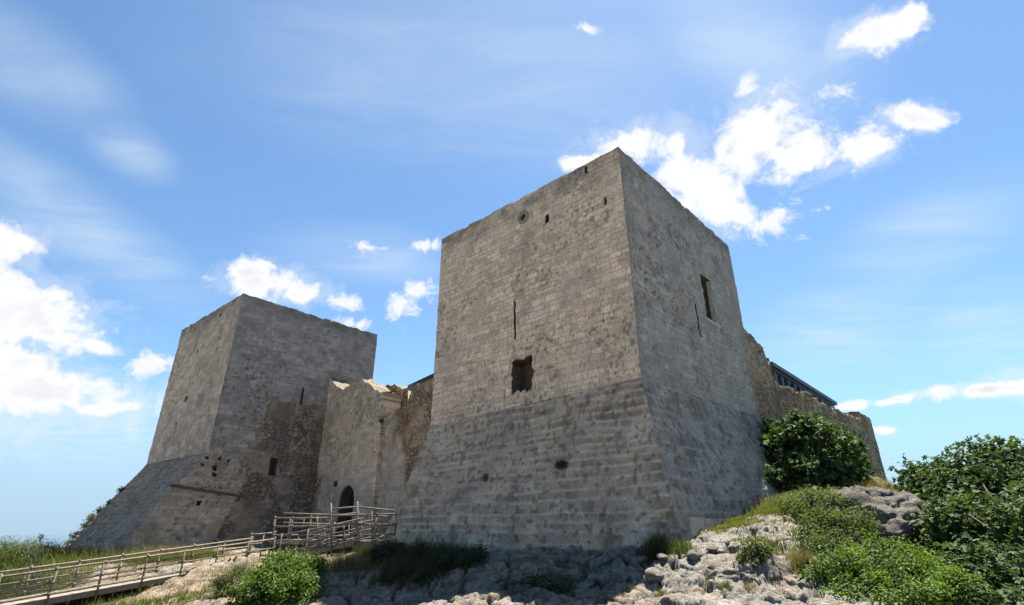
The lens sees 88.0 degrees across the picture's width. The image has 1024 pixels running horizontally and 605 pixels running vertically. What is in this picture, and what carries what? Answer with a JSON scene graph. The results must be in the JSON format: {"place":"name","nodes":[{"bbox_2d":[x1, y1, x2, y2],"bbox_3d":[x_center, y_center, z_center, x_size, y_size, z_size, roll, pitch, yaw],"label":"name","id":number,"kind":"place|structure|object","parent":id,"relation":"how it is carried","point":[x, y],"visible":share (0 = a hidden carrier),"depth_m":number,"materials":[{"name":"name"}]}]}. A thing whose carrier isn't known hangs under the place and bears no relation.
{"place":"outdoors","nodes":[
{"label":"outdoors","id":0,"kind":"place"},
{"bbox_2d":[0,535,72,547],"bbox_3d":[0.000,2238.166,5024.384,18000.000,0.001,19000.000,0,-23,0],"label":"sea","id":1,"kind":"structure","parent":0,"point":[51,538],"depth_m":5268.81,"materials":[{"name":"liquid"}]},
{"bbox_2d":[0,472,917,604],"bbox_3d":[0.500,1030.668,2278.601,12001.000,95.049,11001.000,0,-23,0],"label":"ground","id":2,"kind":"structure","parent":0,"point":[477,581],"depth_m":16.95,"materials":[{"name":"stone"}]},
{"bbox_2d":[0,564,22,599],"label":"shrub","id":3,"kind":"object","parent":2,"relation":"on","point":[6,581],"visible":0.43,"depth_m":22.16,"materials":[{"name":"green plant"}]},
{"bbox_2d":[0,534,39,573],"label":"shrub","id":4,"kind":"object","parent":2,"relation":"on","point":[7,549],"visible":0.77,"depth_m":26.01,"materials":[{"name":"green plant"}]},
{"bbox_2d":[0,536,48,567],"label":"shrub","id":5,"kind":"object","parent":2,"relation":"on","point":[33,552],"visible":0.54,"depth_m":26.91,"materials":[{"name":"green plant"}]},
{"bbox_2d":[0,565,57,597],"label":"shrub","id":6,"kind":"object","parent":2,"relation":"on","point":[23,577],"visible":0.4,"depth_m":22.32,"materials":[{"name":"green plant"}]},
{"bbox_2d":[5,533,64,561],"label":"shrub","id":7,"kind":"object","parent":2,"relation":"on","point":[53,547],"visible":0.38,"depth_m":28.74,"materials":[{"name":"green plant"}]},
{"bbox_2d":[46,541,83,554],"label":"shrub","id":8,"kind":"object","parent":2,"relation":"on","point":[68,548],"visible":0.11,"depth_m":30.84,"materials":[{"name":"green plant"}]},
{"bbox_2d":[69,545,106,556],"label":"shrub","id":9,"kind":"object","parent":2,"relation":"on","point":[87,551],"visible":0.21,"depth_m":29.85,"materials":[{"name":"green plant"}]},
{"bbox_2d":[0,536,276,604],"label":"access ramp","id":10,"kind":"structure","parent":2,"relation":"on","point":[66,596],"depth_m":22.23,"materials":[{"name":"brown wood"}]},
{"bbox_2d":[66,293,377,554],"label":"castle tower","id":11,"kind":"structure","parent":2,"relation":"on","point":[235,448],"depth_m":40.06,"materials":[{"name":"stone"}]},
{"bbox_2d":[68,527,79,537],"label":"creeping plant","id":12,"kind":"object","parent":11,"relation":"on","point":[75,533],"visible":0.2,"depth_m":40.04,"materials":[{"name":"green plant"}]},
{"bbox_2d":[80,521,89,529],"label":"creeping plant","id":13,"kind":"object","parent":11,"relation":"on","point":[86,524],"visible":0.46,"depth_m":40.08,"materials":[{"name":"green plant"}]},
{"bbox_2d":[83,513,96,521],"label":"creeping plant","id":14,"kind":"object","parent":11,"relation":"on","point":[90,517],"visible":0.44,"depth_m":41.22,"materials":[{"name":"green plant"}]},
{"bbox_2d":[92,506,103,512],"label":"creeping plant","id":15,"kind":"object","parent":11,"relation":"on","point":[98,510],"visible":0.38,"depth_m":41.12,"materials":[{"name":"green plant"}]},
{"bbox_2d":[268,458,277,475],"bbox_3d":[-18.036,12.135,39.731,0.650,1.739,0.689,-19,-30,37],"label":"window","id":16,"kind":"structure","parent":11,"relation":"in","point":[274,461],"depth_m":39.93,"materials":[{"name":"stone"}]},
{"bbox_2d":[208,562,255,597],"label":"shrub","id":17,"kind":"object","parent":2,"relation":"on","point":[236,571],"visible":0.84,"depth_m":20.85,"materials":[{"name":"green plant"}]},
{"bbox_2d":[221,542,331,604],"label":"shrub","id":18,"kind":"object","parent":2,"relation":"on","point":[271,585],"visible":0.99,"depth_m":18.21,"materials":[{"name":"green plant"}]},
{"bbox_2d":[247,517,374,556],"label":"access ramp","id":19,"kind":"structure","parent":2,"relation":"on","point":[322,548],"depth_m":28.58,"materials":[{"name":"brown wood"}]},
{"bbox_2d":[269,516,381,553],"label":"entrance platform","id":20,"kind":"structure","parent":2,"relation":"on","point":[277,541],"depth_m":30.54,"materials":[{"name":"brown wood"}]},
{"bbox_2d":[283,501,396,556],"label":"entrance platform","id":21,"kind":"structure","parent":2,"relation":"on","point":[357,523],"depth_m":27.07,"materials":[{"name":"brown wood"}]},
{"bbox_2d":[324,549,371,572],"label":"grass tuft","id":22,"kind":"object","parent":2,"relation":"on","point":[339,561],"visible":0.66,"depth_m":21.81,"materials":[{"name":"green plant"}]},
{"bbox_2d":[309,377,401,548],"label":"gate wall","id":23,"kind":"structure","parent":2,"relation":"on","point":[350,456],"depth_m":39.71,"materials":[{"name":"stone"}]},
{"bbox_2d":[336,485,352,537],"bbox_3d":[-11.513,15.367,38.176,2.290,4.166,2.185,0,-23,0],"label":"doorway","id":24,"kind":"structure","parent":23,"relation":"in","point":[345,498],"depth_m":39.02,"materials":[{"name":"stone"}]},
{"bbox_2d":[346,491,353,537],"bbox_3d":[-11.272,15.461,38.437,2.062,4.101,0.115,-19,-30,37],"label":"door","id":25,"kind":"structure","parent":23,"relation":"in","point":[351,503],"depth_m":39.10,"materials":[{"name":"brown wood"}]},
{"bbox_2d":[350,540,374,558],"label":"grass tuft","id":26,"kind":"object","parent":2,"relation":"on","point":[366,547],"visible":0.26,"depth_m":23.85,"materials":[{"name":"green plant"}]},
{"bbox_2d":[359,533,405,564],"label":"grass tuft","id":27,"kind":"object","parent":2,"relation":"on","point":[370,553],"visible":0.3,"depth_m":22.72,"materials":[{"name":"green plant"}]},
{"bbox_2d":[369,537,419,562],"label":"shrub","id":28,"kind":"object","parent":2,"relation":"on","point":[397,546],"visible":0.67,"depth_m":22.41,"materials":[{"name":"green plant"}]},
{"bbox_2d":[366,553,429,589],"bbox_3d":[-4.257,10.209,20.086,2.403,1.638,1.937,0,-23,0],"label":"grass tuft","id":29,"kind":"object","parent":2,"relation":"on","point":[397,570],"visible":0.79,"depth_m":19.89,"materials":[{"name":"green plant"}]},
{"bbox_2d":[375,379,433,546],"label":"curtain wall","id":30,"kind":"structure","parent":2,"relation":"on","point":[407,426],"depth_m":36.37,"materials":[{"name":"stone"}]},
{"bbox_2d":[376,415,387,424],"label":"wall plant","id":31,"kind":"object","parent":30,"relation":"attached to","point":[381,420],"depth_m":36.23,"materials":[{"name":"green plant"}]},
{"bbox_2d":[385,534,441,568],"bbox_3d":[-3.933,10.442,22.156,2.752,1.817,2.143,0,-23,0],"label":"grass tuft","id":32,"kind":"object","parent":2,"relation":"on","point":[421,549],"visible":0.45,"depth_m":22.07,"materials":[{"name":"green plant"}]},
{"bbox_2d":[0,486,840,604],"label":"green grass","id":33,"kind":"structure","parent":2,"relation":"on","point":[766,509],"depth_m":22.45,"materials":[{"name":"green plant"}]},
{"bbox_2d":[408,373,433,386],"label":"flat roofed block","id":34,"kind":"structure","parent":2,"relation":"on","point":[427,378],"depth_m":42.74,"materials":[{"name":"metal"}]},
{"bbox_2d":[400,563,447,590],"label":"grass tuft","id":35,"kind":"object","parent":2,"relation":"on","point":[422,577],"visible":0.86,"depth_m":19.04,"materials":[{"name":"green plant"}]},
{"bbox_2d":[413,536,464,571],"bbox_3d":[-2.724,10.017,20.921,2.410,1.653,1.992,0,-23,0],"label":"grass tuft","id":36,"kind":"object","parent":2,"relation":"on","point":[431,561],"visible":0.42,"depth_m":20.72,"materials":[{"name":"green plant"}]},
{"bbox_2d":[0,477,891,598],"bbox_3d":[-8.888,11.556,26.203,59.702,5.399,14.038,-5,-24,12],"label":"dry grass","id":37,"kind":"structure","parent":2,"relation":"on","point":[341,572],"depth_m":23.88,"materials":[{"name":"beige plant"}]},
{"bbox_2d":[455,586,466,595],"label":"grass tuft","id":38,"kind":"object","parent":2,"relation":"on","point":[460,591],"visible":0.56,"depth_m":16.64,"materials":[{"name":"green plant"}]},
{"bbox_2d":[440,545,485,574],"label":"grass tuft","id":39,"kind":"object","parent":2,"relation":"on","point":[462,564],"visible":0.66,"depth_m":19.90,"materials":[{"name":"green plant"}]},
{"bbox_2d":[435,541,492,569],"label":"shrub","id":40,"kind":"object","parent":2,"relation":"on","point":[480,551],"visible":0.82,"depth_m":20.24,"materials":[{"name":"green plant"}]},
{"bbox_2d":[492,575,504,584],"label":"grass tuft","id":41,"kind":"object","parent":2,"relation":"on","point":[498,581],"visible":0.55,"depth_m":17.31,"materials":[{"name":"green plant"}]},
{"bbox_2d":[527,552,534,558],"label":"loose stone","id":42,"kind":"object","parent":2,"relation":"on","point":[530,555],"visible":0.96,"depth_m":19.22,"materials":[{"name":"stone"}]},
{"bbox_2d":[495,569,581,596],"bbox_3d":[0.659,7.839,14.333,2.482,1.130,1.642,0,-23,0],"label":"shrub","id":43,"kind":"object","parent":2,"relation":"on","point":[554,586],"visible":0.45,"depth_m":14.28,"materials":[{"name":"green plant"}]},
{"bbox_2d":[543,570,549,576],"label":"loose stone","id":44,"kind":"object","parent":2,"relation":"on","point":[546,572],"visible":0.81,"depth_m":17.06,"materials":[{"name":"stone"}]},
{"bbox_2d":[552,571,567,581],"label":"grass tuft","id":45,"kind":"object","parent":2,"relation":"on","point":[558,577],"visible":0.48,"depth_m":16.35,"materials":[{"name":"green plant"}]},
{"bbox_2d":[559,554,568,562],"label":"loose stone","id":46,"kind":"object","parent":2,"relation":"on","point":[563,558],"visible":1,"depth_m":17.77,"materials":[{"name":"stone"}]},
{"bbox_2d":[571,571,581,581],"bbox_3d":[1.934,8.281,16.026,0.344,0.285,0.398,0,-23,0],"label":"loose stone","id":47,"kind":"object","parent":2,"relation":"on","point":[578,575],"visible":0.77,"depth_m":15.94,"materials":[{"name":"stone"}]},
{"bbox_2d":[382,147,792,553],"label":"castle tower","id":48,"kind":"structure","parent":2,"relation":"on","point":[589,330],"depth_m":24.66,"materials":[{"name":"stone"}]},
{"bbox_2d":[480,473,487,480],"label":"wall plant","id":49,"kind":"object","parent":48,"relation":"attached to","point":[484,477],"depth_m":24.11,"materials":[{"name":"grey plant"}]},
{"bbox_2d":[511,355,534,394],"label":"window","id":50,"kind":"structure","parent":48,"relation":"in","point":[522,370],"depth_m":26.34,"materials":[{"name":"stone"}]},
{"bbox_2d":[554,458,567,471],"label":"wall plant","id":51,"kind":"object","parent":48,"relation":"attached to","point":[562,464],"depth_m":21.34,"materials":[{"name":"green plant"}]},
{"bbox_2d":[695,274,711,324],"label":"window","id":52,"kind":"structure","parent":48,"relation":"in","point":[703,280],"depth_m":29.50,"materials":[{"name":"stone"}]},
{"bbox_2d":[590,579,604,588],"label":"grass tuft","id":53,"kind":"object","parent":2,"relation":"on","point":[597,584],"visible":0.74,"depth_m":14.94,"materials":[{"name":"green plant"}]},
{"bbox_2d":[591,561,604,568],"bbox_3d":[2.741,8.386,16.885,0.459,0.294,0.382,0,-23,0],"label":"loose stone","id":54,"kind":"object","parent":2,"relation":"on","point":[597,564],"visible":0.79,"depth_m":16.77,"materials":[{"name":"stone"}]},
{"bbox_2d":[607,551,617,559],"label":"loose stone","id":55,"kind":"object","parent":2,"relation":"on","point":[611,555],"visible":0.99,"depth_m":16.96,"materials":[{"name":"stone"}]},
{"bbox_2d":[612,570,630,582],"bbox_3d":[3.107,7.643,14.782,0.480,0.336,0.460,12,-26,-25],"label":"loose stone","id":56,"kind":"object","parent":2,"relation":"on","point":[620,576],"visible":0.96,"depth_m":14.65,"materials":[{"name":"stone"}]},
{"bbox_2d":[619,583,636,592],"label":"grass tuft","id":57,"kind":"object","parent":2,"relation":"on","point":[627,590],"visible":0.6,"depth_m":13.77,"materials":[{"name":"green plant"}]},
{"bbox_2d":[623,553,634,563],"bbox_3d":[3.704,8.000,16.584,0.476,0.325,0.473,0,-23,0],"label":"loose stone","id":58,"kind":"object","parent":2,"relation":"on","point":[627,557],"visible":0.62,"depth_m":16.47,"materials":[{"name":"stone"}]},
{"bbox_2d":[636,556,646,563],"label":"loose stone","id":59,"kind":"object","parent":2,"relation":"on","point":[639,559],"visible":0.96,"depth_m":15.76,"materials":[{"name":"stone"}]},
{"bbox_2d":[645,567,663,582],"bbox_3d":[3.761,7.258,14.126,0.450,0.373,0.644,16,-28,-32],"label":"loose stone","id":60,"kind":"object","parent":2,"relation":"on","point":[652,574],"visible":0.97,"depth_m":13.97,"materials":[{"name":"stone"}]},
{"bbox_2d":[633,526,683,567],"bbox_3d":[4.467,7.463,16.175,1.645,1.382,1.373,0,-23,0],"label":"grass tuft","id":61,"kind":"object","parent":2,"relation":"on","point":[654,547],"visible":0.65,"depth_m":16.04,"materials":[{"name":"green plant"}]},
{"bbox_2d":[653,587,669,596],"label":"grass tuft","id":62,"kind":"object","parent":2,"relation":"on","point":[660,593],"visible":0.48,"depth_m":12.82,"materials":[{"name":"green plant"}]},
{"bbox_2d":[656,553,667,560],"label":"loose stone","id":63,"kind":"object","parent":2,"relation":"on","point":[661,557],"visible":1,"depth_m":15.25,"materials":[{"name":"stone"}]},
{"bbox_2d":[666,535,701,558],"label":"grass tuft","id":64,"kind":"object","parent":2,"relation":"on","point":[686,546],"visible":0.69,"depth_m":15.66,"materials":[{"name":"green plant"}]},
{"bbox_2d":[680,572,691,577],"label":"loose stone","id":65,"kind":"object","parent":2,"relation":"on","point":[685,574],"visible":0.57,"depth_m":13.87,"materials":[{"name":"stone"}]},
{"bbox_2d":[686,549,701,560],"bbox_3d":[5.140,7.142,14.978,0.418,0.326,0.339,-21,-31,40],"label":"loose stone","id":66,"kind":"object","parent":2,"relation":"on","point":[692,554],"visible":0.96,"depth_m":14.89,"materials":[{"name":"stone"}]},
{"bbox_2d":[699,572,714,592],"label":"grass tuft","id":67,"kind":"object","parent":2,"relation":"on","point":[710,576],"visible":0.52,"depth_m":13.34,"materials":[{"name":"green plant"}]},
{"bbox_2d":[706,545,718,552],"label":"loose stone","id":68,"kind":"object","parent":2,"relation":"on","point":[712,548],"visible":1,"depth_m":15.27,"materials":[{"name":"stone"}]},
{"bbox_2d":[718,578,731,591],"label":"grass tuft","id":69,"kind":"object","parent":2,"relation":"on","point":[723,584],"visible":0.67,"depth_m":12.57,"materials":[{"name":"green plant"}]},
{"bbox_2d":[727,544,738,550],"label":"loose stone","id":70,"kind":"object","parent":2,"relation":"on","point":[732,547],"visible":0.82,"depth_m":15.06,"materials":[{"name":"stone"}]},
{"bbox_2d":[704,546,790,587],"bbox_3d":[6.448,7.606,13.378,2.466,2.704,2.471,-20,-30,38],"label":"rock outcrop","id":71,"kind":"object","parent":2,"relation":"on","point":[748,573],"visible":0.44,"depth_m":13.42,"materials":[{"name":"stone"}]},
{"bbox_2d":[739,580,759,592],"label":"grass tuft","id":72,"kind":"object","parent":2,"relation":"on","point":[748,586],"visible":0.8,"depth_m":12.40,"materials":[{"name":"green plant"}]},
{"bbox_2d":[733,536,777,566],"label":"shrub","id":73,"kind":"object","parent":2,"relation":"on","point":[757,548],"visible":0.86,"depth_m":13.73,"materials":[{"name":"green plant"}]},
{"bbox_2d":[765,574,782,585],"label":"grass tuft","id":74,"kind":"object","parent":2,"relation":"on","point":[770,580],"visible":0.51,"depth_m":13.12,"materials":[{"name":"green plant"}]},
{"bbox_2d":[783,545,821,575],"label":"grass tuft","id":75,"kind":"object","parent":2,"relation":"on","point":[798,558],"visible":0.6,"depth_m":13.65,"materials":[{"name":"plant"}]},
{"bbox_2d":[770,362,836,408],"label":"glazed hall","id":76,"kind":"structure","parent":2,"relation":"on","point":[782,376],"depth_m":43.09,"materials":[{"name":"metal"}]},
{"bbox_2d":[740,323,886,484],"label":"curtain wall","id":77,"kind":"structure","parent":2,"relation":"on","point":[772,398],"depth_m":33.33,"materials":[{"name":"stone"}]},
{"bbox_2d":[756,407,882,493],"bbox_3d":[15.164,7.779,26.855,6.676,5.103,4.908,0,-23,0],"label":"fig bush","id":78,"kind":"object","parent":2,"relation":"on","point":[809,447],"visible":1,"depth_m":26.02,"materials":[{"name":"green plant"}]},
{"bbox_2d":[772,484,890,564],"bbox_3d":[10.237,7.178,16.832,3.284,2.944,6.746,-7,-24,17],"label":"shrub","id":79,"kind":"object","parent":2,"relation":"on","point":[823,528],"visible":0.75,"depth_m":15.83,"materials":[{"name":"green plant"}]},
{"bbox_2d":[818,485,934,553],"bbox_3d":[12.197,8.197,17.345,3.753,4.252,2.743,0,-23,0],"label":"rock outcrop","id":80,"kind":"object","parent":2,"relation":"on","point":[892,508],"visible":0.28,"depth_m":17.13,"materials":[{"name":"stone"}]},
{"bbox_2d":[862,472,906,491],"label":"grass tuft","id":81,"kind":"object","parent":2,"relation":"on","point":[884,485],"visible":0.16,"depth_m":23.60,"materials":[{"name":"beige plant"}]},
{"bbox_2d":[793,528,998,604],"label":"shrub","id":82,"kind":"object","parent":2,"relation":"on","point":[902,574],"visible":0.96,"depth_m":12.37,"materials":[{"name":"green plant"}]},
{"bbox_2d":[882,453,963,502],"bbox_3d":[14.633,6.968,18.289,2.998,3.716,3.582,-16,-28,33],"label":"fig tree","id":83,"kind":"object","parent":2,"relation":"on","point":[910,479],"visible":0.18,"depth_m":19.03,"materials":[{"name":"green plant"}]},
{"bbox_2d":[901,514,953,560],"bbox_3d":[13.057,7.591,16.148,2.561,2.198,2.320,11,-26,-24],"label":"shrub","id":84,"kind":"object","parent":2,"relation":"on","point":[937,539],"visible":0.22,"depth_m":16.05,"materials":[{"name":"green plant"}]},
{"bbox_2d":[905,433,1023,563],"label":"fig tree","id":85,"kind":"object","parent":2,"relation":"on","point":[962,486],"visible":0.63,"depth_m":16.07,"materials":[{"name":"green plant"}]},
{"bbox_2d":[928,471,1023,604],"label":"fig tree","id":86,"kind":"object","parent":2,"relation":"on","point":[1004,571],"visible":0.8,"depth_m":13.14,"materials":[{"name":"green plant"}]},
{"bbox_2d":[0,0,1023,535],"label":"sky","id":87,"kind":"structure","parent":0,"point":[858,165],"materials":[{"name":"blue"}]}
]}

